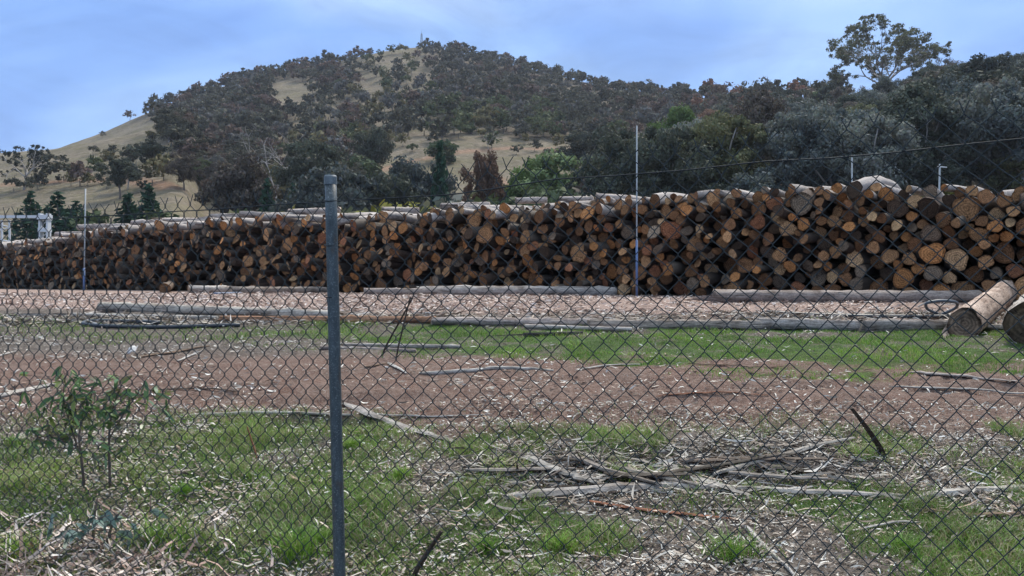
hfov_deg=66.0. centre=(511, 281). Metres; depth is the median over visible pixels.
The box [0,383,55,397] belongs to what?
branch
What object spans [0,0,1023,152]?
sky
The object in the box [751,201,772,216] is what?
log
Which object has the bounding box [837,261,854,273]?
log
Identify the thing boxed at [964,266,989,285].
log
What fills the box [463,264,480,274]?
log
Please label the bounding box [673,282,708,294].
log
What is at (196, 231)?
log
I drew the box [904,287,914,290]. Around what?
log
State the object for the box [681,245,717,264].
log
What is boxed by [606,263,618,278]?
log
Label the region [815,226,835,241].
log
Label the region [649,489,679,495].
twig
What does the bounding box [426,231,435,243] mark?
log
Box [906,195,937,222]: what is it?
log
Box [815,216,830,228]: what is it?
log
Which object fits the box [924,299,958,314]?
metal hoop
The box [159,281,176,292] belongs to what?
log
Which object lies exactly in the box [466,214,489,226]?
log
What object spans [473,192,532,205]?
shrub
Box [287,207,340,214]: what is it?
log
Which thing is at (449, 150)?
shrub
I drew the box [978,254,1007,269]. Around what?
log
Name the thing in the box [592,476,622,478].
twig
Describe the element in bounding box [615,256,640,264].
log
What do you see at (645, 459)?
bark strip
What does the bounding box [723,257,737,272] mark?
log
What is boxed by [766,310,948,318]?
pipe
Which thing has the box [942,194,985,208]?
log
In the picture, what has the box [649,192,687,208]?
log
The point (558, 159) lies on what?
willow tree
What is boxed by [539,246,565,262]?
log
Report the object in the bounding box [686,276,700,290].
log
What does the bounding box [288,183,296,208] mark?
conifer tree
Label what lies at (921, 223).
log
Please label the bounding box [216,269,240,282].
log
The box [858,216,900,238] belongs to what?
log
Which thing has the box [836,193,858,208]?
log
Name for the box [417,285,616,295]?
log
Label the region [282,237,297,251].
log
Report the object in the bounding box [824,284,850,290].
log
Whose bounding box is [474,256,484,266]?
log
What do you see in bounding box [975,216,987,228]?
log
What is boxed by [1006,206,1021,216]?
log
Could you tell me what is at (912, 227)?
log
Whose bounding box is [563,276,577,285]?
log
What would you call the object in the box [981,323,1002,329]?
log
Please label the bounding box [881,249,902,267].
log
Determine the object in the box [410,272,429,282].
log
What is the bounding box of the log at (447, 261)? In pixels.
[443,258,452,265]
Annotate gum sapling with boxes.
[11,366,174,488]
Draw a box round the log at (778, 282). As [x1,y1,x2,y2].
[772,275,843,289]
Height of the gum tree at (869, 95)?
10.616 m
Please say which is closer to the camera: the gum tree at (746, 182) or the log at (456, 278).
the log at (456, 278)
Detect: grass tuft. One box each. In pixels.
[0,433,34,450]
[0,527,51,566]
[70,488,229,559]
[165,478,204,497]
[241,508,377,569]
[298,523,345,544]
[343,435,364,448]
[377,464,417,481]
[464,529,517,557]
[536,525,587,555]
[692,516,780,568]
[878,530,926,553]
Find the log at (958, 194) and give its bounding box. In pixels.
[954,187,989,215]
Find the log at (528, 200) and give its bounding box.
[515,197,546,204]
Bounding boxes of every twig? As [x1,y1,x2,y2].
[554,483,608,487]
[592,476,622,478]
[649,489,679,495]
[689,471,713,472]
[701,453,758,458]
[723,475,763,481]
[741,479,790,483]
[743,485,802,494]
[757,482,796,486]
[787,486,812,489]
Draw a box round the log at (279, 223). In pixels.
[276,218,301,228]
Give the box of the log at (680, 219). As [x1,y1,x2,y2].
[675,214,700,226]
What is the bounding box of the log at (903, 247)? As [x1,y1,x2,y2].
[897,243,907,253]
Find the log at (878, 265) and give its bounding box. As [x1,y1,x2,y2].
[870,255,887,273]
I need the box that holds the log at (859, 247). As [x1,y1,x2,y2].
[854,239,868,251]
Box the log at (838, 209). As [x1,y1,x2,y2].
[832,205,845,219]
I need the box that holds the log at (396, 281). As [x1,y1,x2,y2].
[393,277,406,285]
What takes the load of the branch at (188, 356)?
on the ground at (426, 391)
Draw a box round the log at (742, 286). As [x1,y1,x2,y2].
[726,276,752,289]
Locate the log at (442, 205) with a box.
[440,201,489,209]
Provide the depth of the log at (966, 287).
15.66 m
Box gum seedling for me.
[47,498,167,552]
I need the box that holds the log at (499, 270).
[497,266,506,277]
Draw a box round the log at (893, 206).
[887,200,936,230]
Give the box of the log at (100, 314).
[20,312,217,318]
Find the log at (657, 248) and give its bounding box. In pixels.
[652,241,675,253]
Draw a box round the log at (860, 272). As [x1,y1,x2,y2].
[855,264,884,277]
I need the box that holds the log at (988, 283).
[981,274,1015,290]
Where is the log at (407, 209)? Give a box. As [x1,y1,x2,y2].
[381,206,418,213]
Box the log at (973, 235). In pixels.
[968,227,988,245]
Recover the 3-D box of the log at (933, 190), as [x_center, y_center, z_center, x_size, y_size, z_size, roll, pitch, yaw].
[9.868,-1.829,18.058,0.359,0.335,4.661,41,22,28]
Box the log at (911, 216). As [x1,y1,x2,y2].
[906,211,942,230]
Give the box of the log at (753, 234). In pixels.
[748,229,764,239]
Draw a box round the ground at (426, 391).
[0,289,1023,575]
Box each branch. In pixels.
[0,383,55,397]
[132,345,209,357]
[158,388,239,391]
[177,350,201,360]
[181,411,351,416]
[247,426,256,457]
[373,412,489,416]
[388,362,406,373]
[412,530,442,575]
[419,366,553,373]
[448,472,599,482]
[481,472,548,485]
[503,482,749,499]
[517,549,608,558]
[576,364,639,369]
[656,391,767,396]
[687,363,787,367]
[727,484,904,496]
[740,520,793,574]
[842,463,1022,470]
[847,520,949,531]
[888,385,1023,393]
[908,485,1023,499]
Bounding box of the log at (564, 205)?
[560,202,568,212]
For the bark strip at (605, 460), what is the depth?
5.23 m
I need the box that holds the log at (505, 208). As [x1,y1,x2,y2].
[499,203,518,214]
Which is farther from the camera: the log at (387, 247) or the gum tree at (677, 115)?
the gum tree at (677, 115)
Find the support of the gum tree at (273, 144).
on the hillside
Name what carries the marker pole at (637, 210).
on the ground at (426, 391)
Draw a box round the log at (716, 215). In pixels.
[713,210,720,217]
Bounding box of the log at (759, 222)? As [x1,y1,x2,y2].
[750,215,770,231]
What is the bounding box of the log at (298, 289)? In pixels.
[228,286,326,293]
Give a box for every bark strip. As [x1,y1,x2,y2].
[344,402,452,441]
[465,467,576,471]
[473,451,704,477]
[497,449,576,460]
[521,455,597,483]
[569,457,675,472]
[571,455,661,485]
[589,457,698,485]
[589,500,731,518]
[603,472,691,477]
[636,452,781,480]
[658,459,750,495]
[669,453,793,472]
[676,458,735,462]
[704,507,823,519]
[712,437,854,474]
[718,456,847,460]
[724,455,813,472]
[724,460,811,473]
[728,471,827,479]
[849,407,887,457]
[920,508,1023,517]
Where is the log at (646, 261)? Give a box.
[641,255,659,268]
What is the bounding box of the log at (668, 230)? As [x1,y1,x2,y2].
[660,221,683,241]
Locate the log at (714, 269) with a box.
[704,263,726,273]
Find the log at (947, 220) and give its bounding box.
[935,211,964,231]
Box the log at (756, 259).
[753,256,767,264]
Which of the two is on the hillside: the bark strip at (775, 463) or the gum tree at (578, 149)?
the gum tree at (578, 149)
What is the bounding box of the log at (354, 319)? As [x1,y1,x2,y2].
[218,315,435,323]
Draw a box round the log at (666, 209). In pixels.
[660,204,673,218]
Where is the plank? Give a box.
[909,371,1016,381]
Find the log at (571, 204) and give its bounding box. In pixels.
[568,200,591,210]
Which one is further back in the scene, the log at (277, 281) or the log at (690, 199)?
the log at (277, 281)
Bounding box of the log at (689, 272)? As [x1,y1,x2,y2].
[685,264,722,287]
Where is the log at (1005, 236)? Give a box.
[998,230,1016,246]
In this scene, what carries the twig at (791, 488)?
on the branch at (781, 490)
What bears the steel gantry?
on the hillside
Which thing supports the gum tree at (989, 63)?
on the hillside
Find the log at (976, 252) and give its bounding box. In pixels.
[967,246,982,265]
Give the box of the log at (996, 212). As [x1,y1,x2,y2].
[988,207,1015,220]
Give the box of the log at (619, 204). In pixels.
[614,198,625,209]
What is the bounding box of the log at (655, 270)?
[648,264,662,276]
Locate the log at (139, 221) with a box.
[130,219,162,224]
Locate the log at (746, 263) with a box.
[737,257,752,272]
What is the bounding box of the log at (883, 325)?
[858,318,947,331]
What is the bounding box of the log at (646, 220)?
[641,217,650,225]
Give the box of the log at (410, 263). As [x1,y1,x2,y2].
[407,259,414,267]
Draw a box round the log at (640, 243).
[638,238,651,247]
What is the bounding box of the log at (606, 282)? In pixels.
[602,278,618,286]
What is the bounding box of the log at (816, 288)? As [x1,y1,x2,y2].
[811,286,823,289]
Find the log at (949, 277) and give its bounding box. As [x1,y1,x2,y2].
[942,271,960,283]
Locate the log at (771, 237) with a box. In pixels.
[762,232,783,246]
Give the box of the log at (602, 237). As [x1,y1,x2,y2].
[598,232,612,242]
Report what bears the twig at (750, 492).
on the leaf litter
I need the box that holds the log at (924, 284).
[919,279,933,289]
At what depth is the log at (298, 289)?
22.96 m
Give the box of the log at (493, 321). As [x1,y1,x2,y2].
[431,317,593,325]
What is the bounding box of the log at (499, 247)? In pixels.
[492,245,510,251]
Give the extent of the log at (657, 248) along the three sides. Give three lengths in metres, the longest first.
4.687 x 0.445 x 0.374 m
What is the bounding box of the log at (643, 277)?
[633,266,677,294]
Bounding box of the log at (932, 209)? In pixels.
[917,196,953,219]
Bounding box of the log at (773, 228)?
[768,222,804,234]
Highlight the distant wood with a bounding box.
[2,38,1020,198]
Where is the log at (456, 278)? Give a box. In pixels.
[453,272,479,284]
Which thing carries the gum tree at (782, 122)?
on the hillside
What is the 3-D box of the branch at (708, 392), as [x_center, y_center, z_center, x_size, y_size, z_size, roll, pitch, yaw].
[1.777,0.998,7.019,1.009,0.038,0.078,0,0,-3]
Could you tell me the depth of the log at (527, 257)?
21.21 m
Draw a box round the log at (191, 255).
[178,247,204,260]
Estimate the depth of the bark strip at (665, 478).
4.92 m
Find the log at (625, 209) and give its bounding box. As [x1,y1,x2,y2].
[621,204,630,214]
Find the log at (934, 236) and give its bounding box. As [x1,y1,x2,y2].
[920,225,948,252]
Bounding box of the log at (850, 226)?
[842,221,869,233]
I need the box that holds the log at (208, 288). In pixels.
[188,284,228,293]
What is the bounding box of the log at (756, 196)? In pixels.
[752,191,765,204]
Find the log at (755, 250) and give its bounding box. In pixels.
[746,245,762,258]
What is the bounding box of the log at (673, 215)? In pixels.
[669,211,681,220]
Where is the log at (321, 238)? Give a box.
[317,232,339,244]
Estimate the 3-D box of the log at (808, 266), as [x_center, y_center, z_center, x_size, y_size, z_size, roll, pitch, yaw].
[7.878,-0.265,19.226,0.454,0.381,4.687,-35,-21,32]
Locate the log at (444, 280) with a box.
[432,274,454,284]
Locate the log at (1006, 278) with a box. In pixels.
[998,276,1014,282]
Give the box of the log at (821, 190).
[814,186,830,194]
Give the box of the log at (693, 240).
[686,236,708,252]
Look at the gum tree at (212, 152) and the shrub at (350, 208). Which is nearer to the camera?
the shrub at (350, 208)
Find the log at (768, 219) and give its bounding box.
[744,216,773,227]
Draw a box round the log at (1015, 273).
[1005,263,1023,280]
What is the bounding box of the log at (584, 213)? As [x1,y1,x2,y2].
[580,206,602,219]
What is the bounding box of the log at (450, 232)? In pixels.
[446,230,461,238]
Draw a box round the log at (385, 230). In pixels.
[381,225,390,235]
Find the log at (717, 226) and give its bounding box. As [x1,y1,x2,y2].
[713,219,744,231]
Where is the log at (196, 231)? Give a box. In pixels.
[193,229,201,237]
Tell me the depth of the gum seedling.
3.83 m
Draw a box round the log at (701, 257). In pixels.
[699,252,723,266]
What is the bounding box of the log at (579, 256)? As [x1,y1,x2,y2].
[570,244,593,262]
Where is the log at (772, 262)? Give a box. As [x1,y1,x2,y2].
[768,256,779,266]
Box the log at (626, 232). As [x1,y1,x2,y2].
[621,225,642,239]
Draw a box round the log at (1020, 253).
[1016,246,1023,264]
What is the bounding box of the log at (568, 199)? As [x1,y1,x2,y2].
[559,195,593,202]
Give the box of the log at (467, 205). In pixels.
[447,204,481,209]
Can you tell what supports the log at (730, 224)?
on the stacked logs at (601, 259)
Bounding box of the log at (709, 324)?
[587,319,764,329]
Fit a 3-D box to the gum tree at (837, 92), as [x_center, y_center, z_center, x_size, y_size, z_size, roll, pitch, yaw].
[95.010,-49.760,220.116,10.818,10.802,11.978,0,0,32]
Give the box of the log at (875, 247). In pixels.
[866,239,905,253]
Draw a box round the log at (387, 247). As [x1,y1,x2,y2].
[384,242,410,251]
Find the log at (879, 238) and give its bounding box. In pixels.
[872,230,906,252]
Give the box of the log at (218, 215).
[197,213,253,219]
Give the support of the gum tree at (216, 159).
on the hillside
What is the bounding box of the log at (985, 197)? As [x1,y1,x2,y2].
[977,189,998,210]
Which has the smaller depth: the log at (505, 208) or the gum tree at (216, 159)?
the log at (505, 208)
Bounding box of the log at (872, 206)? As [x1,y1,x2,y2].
[869,201,906,215]
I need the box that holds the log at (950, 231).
[942,225,958,238]
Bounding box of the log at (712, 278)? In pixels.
[699,272,723,287]
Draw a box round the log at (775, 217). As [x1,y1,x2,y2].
[771,212,814,221]
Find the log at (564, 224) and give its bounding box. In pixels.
[554,218,576,230]
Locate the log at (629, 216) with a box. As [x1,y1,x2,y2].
[619,213,632,220]
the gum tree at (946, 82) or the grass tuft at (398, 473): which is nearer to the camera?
the grass tuft at (398, 473)
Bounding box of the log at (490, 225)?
[483,219,506,231]
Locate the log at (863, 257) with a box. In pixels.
[846,249,884,267]
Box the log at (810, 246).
[803,243,818,253]
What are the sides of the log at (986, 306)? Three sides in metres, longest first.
6.258 x 0.501 x 0.469 m
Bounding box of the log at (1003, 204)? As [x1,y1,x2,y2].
[996,195,1016,216]
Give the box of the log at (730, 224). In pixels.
[724,218,748,240]
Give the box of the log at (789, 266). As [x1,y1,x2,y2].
[783,259,830,272]
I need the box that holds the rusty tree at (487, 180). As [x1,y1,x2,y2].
[458,149,505,201]
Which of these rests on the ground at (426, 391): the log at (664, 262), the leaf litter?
the leaf litter
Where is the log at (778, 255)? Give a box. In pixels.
[772,247,795,262]
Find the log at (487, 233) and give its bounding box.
[476,226,509,259]
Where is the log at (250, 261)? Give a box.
[242,254,259,266]
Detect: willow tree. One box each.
[496,157,559,201]
[511,147,591,196]
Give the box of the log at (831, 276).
[826,266,854,283]
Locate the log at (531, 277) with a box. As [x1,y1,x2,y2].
[528,273,555,285]
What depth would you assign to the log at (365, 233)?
25.01 m
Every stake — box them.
[381,298,412,355]
[396,297,410,356]
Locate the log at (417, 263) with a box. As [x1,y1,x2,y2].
[414,260,424,267]
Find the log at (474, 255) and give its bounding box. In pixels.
[471,252,480,258]
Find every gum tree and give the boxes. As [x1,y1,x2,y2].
[0,145,55,189]
[94,155,142,198]
[111,161,141,189]
[127,144,161,162]
[136,139,172,158]
[142,98,182,111]
[150,107,181,141]
[154,101,195,114]
[155,112,188,146]
[156,117,195,149]
[157,124,199,141]
[162,111,197,124]
[163,151,205,189]
[189,126,207,149]
[192,157,212,190]
[193,149,280,213]
[195,135,210,153]
[197,155,224,165]
[200,161,229,180]
[201,143,221,154]
[202,148,230,160]
[204,136,216,147]
[205,150,228,159]
[219,139,250,152]
[221,132,262,145]
[222,136,260,147]
[225,147,254,163]
[237,143,265,152]
[241,131,257,140]
[250,137,282,154]
[254,153,272,162]
[261,158,282,167]
[263,163,283,183]
[268,161,377,211]
[269,135,352,194]
[271,180,290,200]
[275,155,288,166]
[281,151,307,163]
[335,128,366,155]
[342,161,366,174]
[345,153,367,169]
[346,126,395,165]
[355,170,424,207]
[381,155,457,207]
[554,131,603,163]
[559,130,590,149]
[565,123,648,191]
[577,125,719,198]
[626,122,650,136]
[643,101,695,144]
[651,116,669,125]
[652,176,727,193]
[654,117,718,147]
[655,126,726,188]
[670,109,769,187]
[684,154,757,193]
[697,108,722,120]
[710,106,731,120]
[726,171,779,192]
[730,88,790,166]
[744,163,794,191]
[752,97,847,184]
[757,151,835,184]
[767,107,914,186]
[772,88,795,99]
[779,94,802,107]
[782,101,798,114]
[788,105,811,114]
[812,81,837,100]
[815,89,845,105]
[819,110,920,187]
[825,14,951,82]
[827,98,840,106]
[829,85,864,103]
[833,93,867,110]
[833,112,933,189]
[839,101,857,108]
[845,103,880,113]
[846,97,887,111]
[848,88,885,102]
[871,75,896,92]
[873,77,905,95]
[873,92,889,103]
[880,82,969,193]
[882,72,993,158]
[887,84,906,99]
[890,77,918,92]
[902,71,938,84]
[903,138,980,194]
[904,68,1022,94]
[906,61,939,79]
[910,69,932,79]
[919,57,953,69]
[925,76,1023,188]
[934,60,961,72]
[937,52,1023,93]
[939,61,966,71]
[948,102,987,149]
[956,83,1023,181]
[977,147,1023,193]
[982,78,1000,87]
[993,51,1014,63]
[993,67,1023,89]
[998,58,1023,72]
[1004,52,1023,69]
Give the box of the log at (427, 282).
[423,279,430,285]
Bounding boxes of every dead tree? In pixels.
[233,127,305,201]
[261,137,318,168]
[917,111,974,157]
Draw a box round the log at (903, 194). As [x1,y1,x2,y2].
[898,189,916,210]
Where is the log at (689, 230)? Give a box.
[680,225,695,235]
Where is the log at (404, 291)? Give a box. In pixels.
[364,287,442,294]
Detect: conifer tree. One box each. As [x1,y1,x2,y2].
[3,191,45,241]
[26,191,77,238]
[61,200,83,221]
[112,191,140,224]
[136,183,161,218]
[257,178,276,211]
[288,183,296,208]
[429,140,452,205]
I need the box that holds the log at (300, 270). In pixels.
[296,267,307,274]
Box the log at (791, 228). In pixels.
[779,220,805,246]
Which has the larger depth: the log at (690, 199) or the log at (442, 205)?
the log at (442, 205)
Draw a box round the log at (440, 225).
[429,222,455,230]
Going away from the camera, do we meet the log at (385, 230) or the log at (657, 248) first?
the log at (657, 248)
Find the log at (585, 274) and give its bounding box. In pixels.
[575,270,593,280]
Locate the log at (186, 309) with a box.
[96,302,327,315]
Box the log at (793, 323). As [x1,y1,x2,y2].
[754,316,860,330]
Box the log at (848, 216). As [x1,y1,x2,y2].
[841,210,861,222]
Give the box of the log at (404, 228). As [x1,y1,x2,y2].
[398,223,420,236]
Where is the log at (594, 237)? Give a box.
[586,234,599,242]
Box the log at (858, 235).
[850,231,864,241]
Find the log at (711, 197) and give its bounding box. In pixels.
[706,191,746,209]
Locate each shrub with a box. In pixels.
[62,208,115,231]
[143,208,179,219]
[338,153,381,182]
[340,206,368,212]
[356,196,435,212]
[419,191,473,209]
[419,199,446,212]
[423,138,459,162]
[464,123,476,133]
[469,170,519,198]
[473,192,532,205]
[502,183,588,205]
[570,178,616,195]
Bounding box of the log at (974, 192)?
[965,185,983,196]
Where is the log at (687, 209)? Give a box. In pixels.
[680,205,700,222]
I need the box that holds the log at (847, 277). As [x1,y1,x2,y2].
[838,272,880,285]
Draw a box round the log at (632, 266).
[629,262,648,270]
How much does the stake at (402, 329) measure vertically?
0.710 m
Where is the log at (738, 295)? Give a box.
[688,289,981,302]
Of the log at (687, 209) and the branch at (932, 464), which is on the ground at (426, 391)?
the branch at (932, 464)
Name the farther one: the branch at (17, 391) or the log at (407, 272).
the log at (407, 272)
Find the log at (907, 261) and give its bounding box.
[902,249,924,264]
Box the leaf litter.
[0,290,1023,575]
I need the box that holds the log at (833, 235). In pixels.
[828,227,840,240]
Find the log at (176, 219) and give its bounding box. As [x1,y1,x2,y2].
[152,217,204,221]
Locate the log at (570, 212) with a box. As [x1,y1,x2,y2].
[564,210,573,218]
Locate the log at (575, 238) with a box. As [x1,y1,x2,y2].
[569,234,589,245]
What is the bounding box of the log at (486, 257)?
[482,250,508,263]
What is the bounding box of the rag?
[127,345,137,353]
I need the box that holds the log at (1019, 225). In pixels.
[1016,217,1023,238]
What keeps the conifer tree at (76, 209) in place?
on the hillside
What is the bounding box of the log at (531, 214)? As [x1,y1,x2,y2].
[523,210,567,223]
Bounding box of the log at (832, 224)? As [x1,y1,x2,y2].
[827,215,867,234]
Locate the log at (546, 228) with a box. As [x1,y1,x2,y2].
[537,224,555,233]
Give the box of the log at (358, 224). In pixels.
[350,218,366,231]
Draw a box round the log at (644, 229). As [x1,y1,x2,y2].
[641,224,664,238]
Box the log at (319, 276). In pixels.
[315,271,323,279]
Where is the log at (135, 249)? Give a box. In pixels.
[131,244,143,254]
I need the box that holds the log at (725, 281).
[721,272,732,284]
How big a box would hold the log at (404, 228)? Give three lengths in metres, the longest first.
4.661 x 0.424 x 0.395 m
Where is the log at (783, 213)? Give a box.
[772,205,801,226]
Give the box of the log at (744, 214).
[730,207,753,220]
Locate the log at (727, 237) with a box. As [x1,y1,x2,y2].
[722,225,747,242]
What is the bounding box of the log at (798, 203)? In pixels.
[790,187,837,214]
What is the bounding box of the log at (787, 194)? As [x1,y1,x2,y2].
[785,190,793,198]
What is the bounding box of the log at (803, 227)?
[797,217,829,232]
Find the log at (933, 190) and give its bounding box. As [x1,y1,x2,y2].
[921,184,943,204]
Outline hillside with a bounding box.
[0,47,999,241]
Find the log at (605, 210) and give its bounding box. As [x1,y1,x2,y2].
[595,203,626,217]
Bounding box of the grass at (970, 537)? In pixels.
[0,313,1023,575]
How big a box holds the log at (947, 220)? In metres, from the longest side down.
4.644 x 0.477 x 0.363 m
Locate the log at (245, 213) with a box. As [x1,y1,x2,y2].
[239,211,274,217]
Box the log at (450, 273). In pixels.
[442,265,459,276]
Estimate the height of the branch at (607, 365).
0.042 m
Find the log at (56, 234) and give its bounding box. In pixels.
[50,231,83,236]
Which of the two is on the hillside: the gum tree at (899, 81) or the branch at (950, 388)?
the gum tree at (899, 81)
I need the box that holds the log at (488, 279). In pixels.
[479,273,505,285]
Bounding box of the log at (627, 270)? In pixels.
[616,264,632,274]
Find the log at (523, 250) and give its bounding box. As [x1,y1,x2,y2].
[519,244,538,255]
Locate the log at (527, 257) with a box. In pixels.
[522,254,546,267]
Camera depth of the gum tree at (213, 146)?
223.08 m
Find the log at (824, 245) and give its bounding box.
[817,237,845,259]
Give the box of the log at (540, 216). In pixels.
[534,207,555,223]
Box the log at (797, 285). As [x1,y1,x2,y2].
[790,281,808,289]
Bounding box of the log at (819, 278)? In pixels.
[810,262,842,285]
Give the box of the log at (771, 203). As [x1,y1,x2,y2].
[766,197,810,217]
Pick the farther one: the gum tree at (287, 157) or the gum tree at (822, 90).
the gum tree at (822, 90)
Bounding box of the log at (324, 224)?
[322,218,342,229]
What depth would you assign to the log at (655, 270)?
19.37 m
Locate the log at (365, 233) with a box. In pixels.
[357,229,370,238]
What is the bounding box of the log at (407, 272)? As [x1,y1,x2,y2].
[403,268,414,281]
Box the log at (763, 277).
[758,272,810,286]
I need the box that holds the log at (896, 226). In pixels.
[891,218,929,230]
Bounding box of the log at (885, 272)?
[879,267,910,280]
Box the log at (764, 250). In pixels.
[760,245,787,258]
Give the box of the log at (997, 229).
[986,218,1008,241]
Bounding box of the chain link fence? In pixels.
[0,98,1023,575]
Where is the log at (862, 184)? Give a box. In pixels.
[846,175,901,201]
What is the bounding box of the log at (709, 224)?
[701,222,714,228]
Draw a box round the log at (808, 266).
[803,260,816,272]
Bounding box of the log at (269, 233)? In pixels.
[263,228,275,241]
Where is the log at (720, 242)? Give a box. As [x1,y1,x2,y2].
[716,236,738,247]
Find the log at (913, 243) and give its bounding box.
[907,237,924,252]
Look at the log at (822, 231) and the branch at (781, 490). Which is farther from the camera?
the log at (822, 231)
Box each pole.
[83,189,85,289]
[319,345,415,352]
[343,343,459,348]
[493,331,582,336]
[524,324,631,330]
[636,125,637,296]
[851,158,852,181]
[938,164,946,189]
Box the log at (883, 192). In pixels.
[867,187,893,211]
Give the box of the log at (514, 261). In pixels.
[508,258,525,266]
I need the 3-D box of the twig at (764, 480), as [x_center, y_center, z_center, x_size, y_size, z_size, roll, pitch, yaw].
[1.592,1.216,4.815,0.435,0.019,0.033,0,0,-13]
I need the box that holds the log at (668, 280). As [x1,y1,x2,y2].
[659,271,685,284]
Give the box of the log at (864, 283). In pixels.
[849,277,879,289]
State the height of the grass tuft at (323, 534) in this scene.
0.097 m
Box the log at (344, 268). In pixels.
[339,263,361,275]
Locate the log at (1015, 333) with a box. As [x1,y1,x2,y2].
[1002,294,1023,343]
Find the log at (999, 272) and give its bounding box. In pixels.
[990,266,1006,278]
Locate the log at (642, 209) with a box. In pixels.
[635,204,649,216]
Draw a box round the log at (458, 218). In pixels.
[446,210,467,224]
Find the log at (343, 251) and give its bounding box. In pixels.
[338,247,353,258]
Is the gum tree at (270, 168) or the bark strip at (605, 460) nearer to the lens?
the bark strip at (605, 460)
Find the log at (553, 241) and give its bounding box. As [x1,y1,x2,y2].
[547,237,560,243]
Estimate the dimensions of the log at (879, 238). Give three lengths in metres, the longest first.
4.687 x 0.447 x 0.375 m
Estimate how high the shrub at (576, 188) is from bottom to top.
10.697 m
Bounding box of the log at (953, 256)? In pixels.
[943,248,990,281]
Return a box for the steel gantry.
[0,213,52,241]
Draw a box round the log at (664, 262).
[660,260,681,269]
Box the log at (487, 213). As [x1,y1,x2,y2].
[484,208,518,219]
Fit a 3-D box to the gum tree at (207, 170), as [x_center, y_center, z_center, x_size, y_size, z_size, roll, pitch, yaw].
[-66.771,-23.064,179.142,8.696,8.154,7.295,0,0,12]
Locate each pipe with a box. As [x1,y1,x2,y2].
[81,319,239,328]
[213,292,241,294]
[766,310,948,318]
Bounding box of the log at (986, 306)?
[942,280,1016,337]
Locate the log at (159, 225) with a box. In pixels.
[154,220,172,230]
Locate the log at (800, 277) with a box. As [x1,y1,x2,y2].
[794,272,839,283]
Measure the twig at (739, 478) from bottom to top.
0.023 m
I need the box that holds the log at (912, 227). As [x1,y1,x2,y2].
[907,222,918,231]
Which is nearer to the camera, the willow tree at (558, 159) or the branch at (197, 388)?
the branch at (197, 388)
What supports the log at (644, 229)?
on the stacked logs at (601, 259)
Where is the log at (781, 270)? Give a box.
[774,263,807,279]
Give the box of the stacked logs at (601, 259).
[0,183,1023,295]
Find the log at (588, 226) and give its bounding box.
[584,219,603,234]
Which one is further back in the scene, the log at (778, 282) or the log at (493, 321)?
the log at (778, 282)
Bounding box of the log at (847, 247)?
[838,240,854,253]
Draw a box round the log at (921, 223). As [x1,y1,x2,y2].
[916,219,946,239]
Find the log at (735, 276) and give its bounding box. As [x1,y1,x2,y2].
[730,271,751,281]
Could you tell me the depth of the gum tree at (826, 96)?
229.81 m
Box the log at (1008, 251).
[991,242,1018,264]
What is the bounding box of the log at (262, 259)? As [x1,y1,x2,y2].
[259,256,268,264]
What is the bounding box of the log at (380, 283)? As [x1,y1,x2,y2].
[376,277,393,287]
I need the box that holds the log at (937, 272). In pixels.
[923,265,961,280]
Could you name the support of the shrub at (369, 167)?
on the hillside
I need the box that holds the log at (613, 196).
[595,193,627,201]
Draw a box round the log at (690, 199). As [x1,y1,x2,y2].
[687,193,706,204]
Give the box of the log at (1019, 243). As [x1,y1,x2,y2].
[1016,237,1023,249]
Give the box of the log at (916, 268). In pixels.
[911,263,926,277]
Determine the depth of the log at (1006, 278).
15.30 m
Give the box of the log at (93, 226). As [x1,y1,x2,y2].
[76,223,129,230]
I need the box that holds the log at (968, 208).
[951,196,994,233]
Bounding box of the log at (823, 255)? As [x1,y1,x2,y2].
[818,249,833,260]
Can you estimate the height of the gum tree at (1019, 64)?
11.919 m
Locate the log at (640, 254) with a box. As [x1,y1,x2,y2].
[635,249,642,261]
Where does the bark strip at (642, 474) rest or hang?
on the bark strip at (665, 478)
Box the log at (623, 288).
[617,283,669,294]
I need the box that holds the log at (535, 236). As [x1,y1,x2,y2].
[520,230,548,243]
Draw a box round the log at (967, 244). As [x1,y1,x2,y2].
[962,239,984,254]
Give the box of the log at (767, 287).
[756,285,771,289]
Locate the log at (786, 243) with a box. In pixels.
[782,238,794,247]
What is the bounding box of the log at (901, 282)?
[893,268,936,289]
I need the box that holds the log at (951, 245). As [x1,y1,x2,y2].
[943,237,967,252]
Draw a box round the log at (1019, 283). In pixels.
[1014,276,1023,299]
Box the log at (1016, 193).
[1011,186,1023,202]
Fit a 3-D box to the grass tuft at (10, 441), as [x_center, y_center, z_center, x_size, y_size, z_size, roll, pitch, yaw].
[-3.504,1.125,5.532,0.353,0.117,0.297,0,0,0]
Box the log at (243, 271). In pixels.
[240,268,259,274]
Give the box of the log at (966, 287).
[951,281,981,290]
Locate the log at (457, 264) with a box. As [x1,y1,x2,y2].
[451,257,468,266]
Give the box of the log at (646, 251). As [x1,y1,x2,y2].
[642,244,654,256]
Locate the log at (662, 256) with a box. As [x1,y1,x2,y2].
[654,251,680,262]
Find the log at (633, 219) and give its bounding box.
[631,217,641,224]
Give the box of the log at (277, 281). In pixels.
[269,276,290,286]
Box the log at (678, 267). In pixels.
[663,261,704,275]
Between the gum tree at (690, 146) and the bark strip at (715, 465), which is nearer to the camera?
the bark strip at (715, 465)
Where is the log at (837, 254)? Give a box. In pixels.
[829,245,847,258]
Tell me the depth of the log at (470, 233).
22.04 m
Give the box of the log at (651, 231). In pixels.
[647,225,664,238]
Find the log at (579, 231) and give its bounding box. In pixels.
[575,223,586,235]
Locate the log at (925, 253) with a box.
[911,243,945,265]
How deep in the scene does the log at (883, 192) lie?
16.68 m
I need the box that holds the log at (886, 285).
[868,277,893,289]
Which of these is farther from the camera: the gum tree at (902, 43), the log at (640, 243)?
the gum tree at (902, 43)
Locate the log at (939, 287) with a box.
[933,281,951,290]
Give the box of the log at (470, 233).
[464,226,501,238]

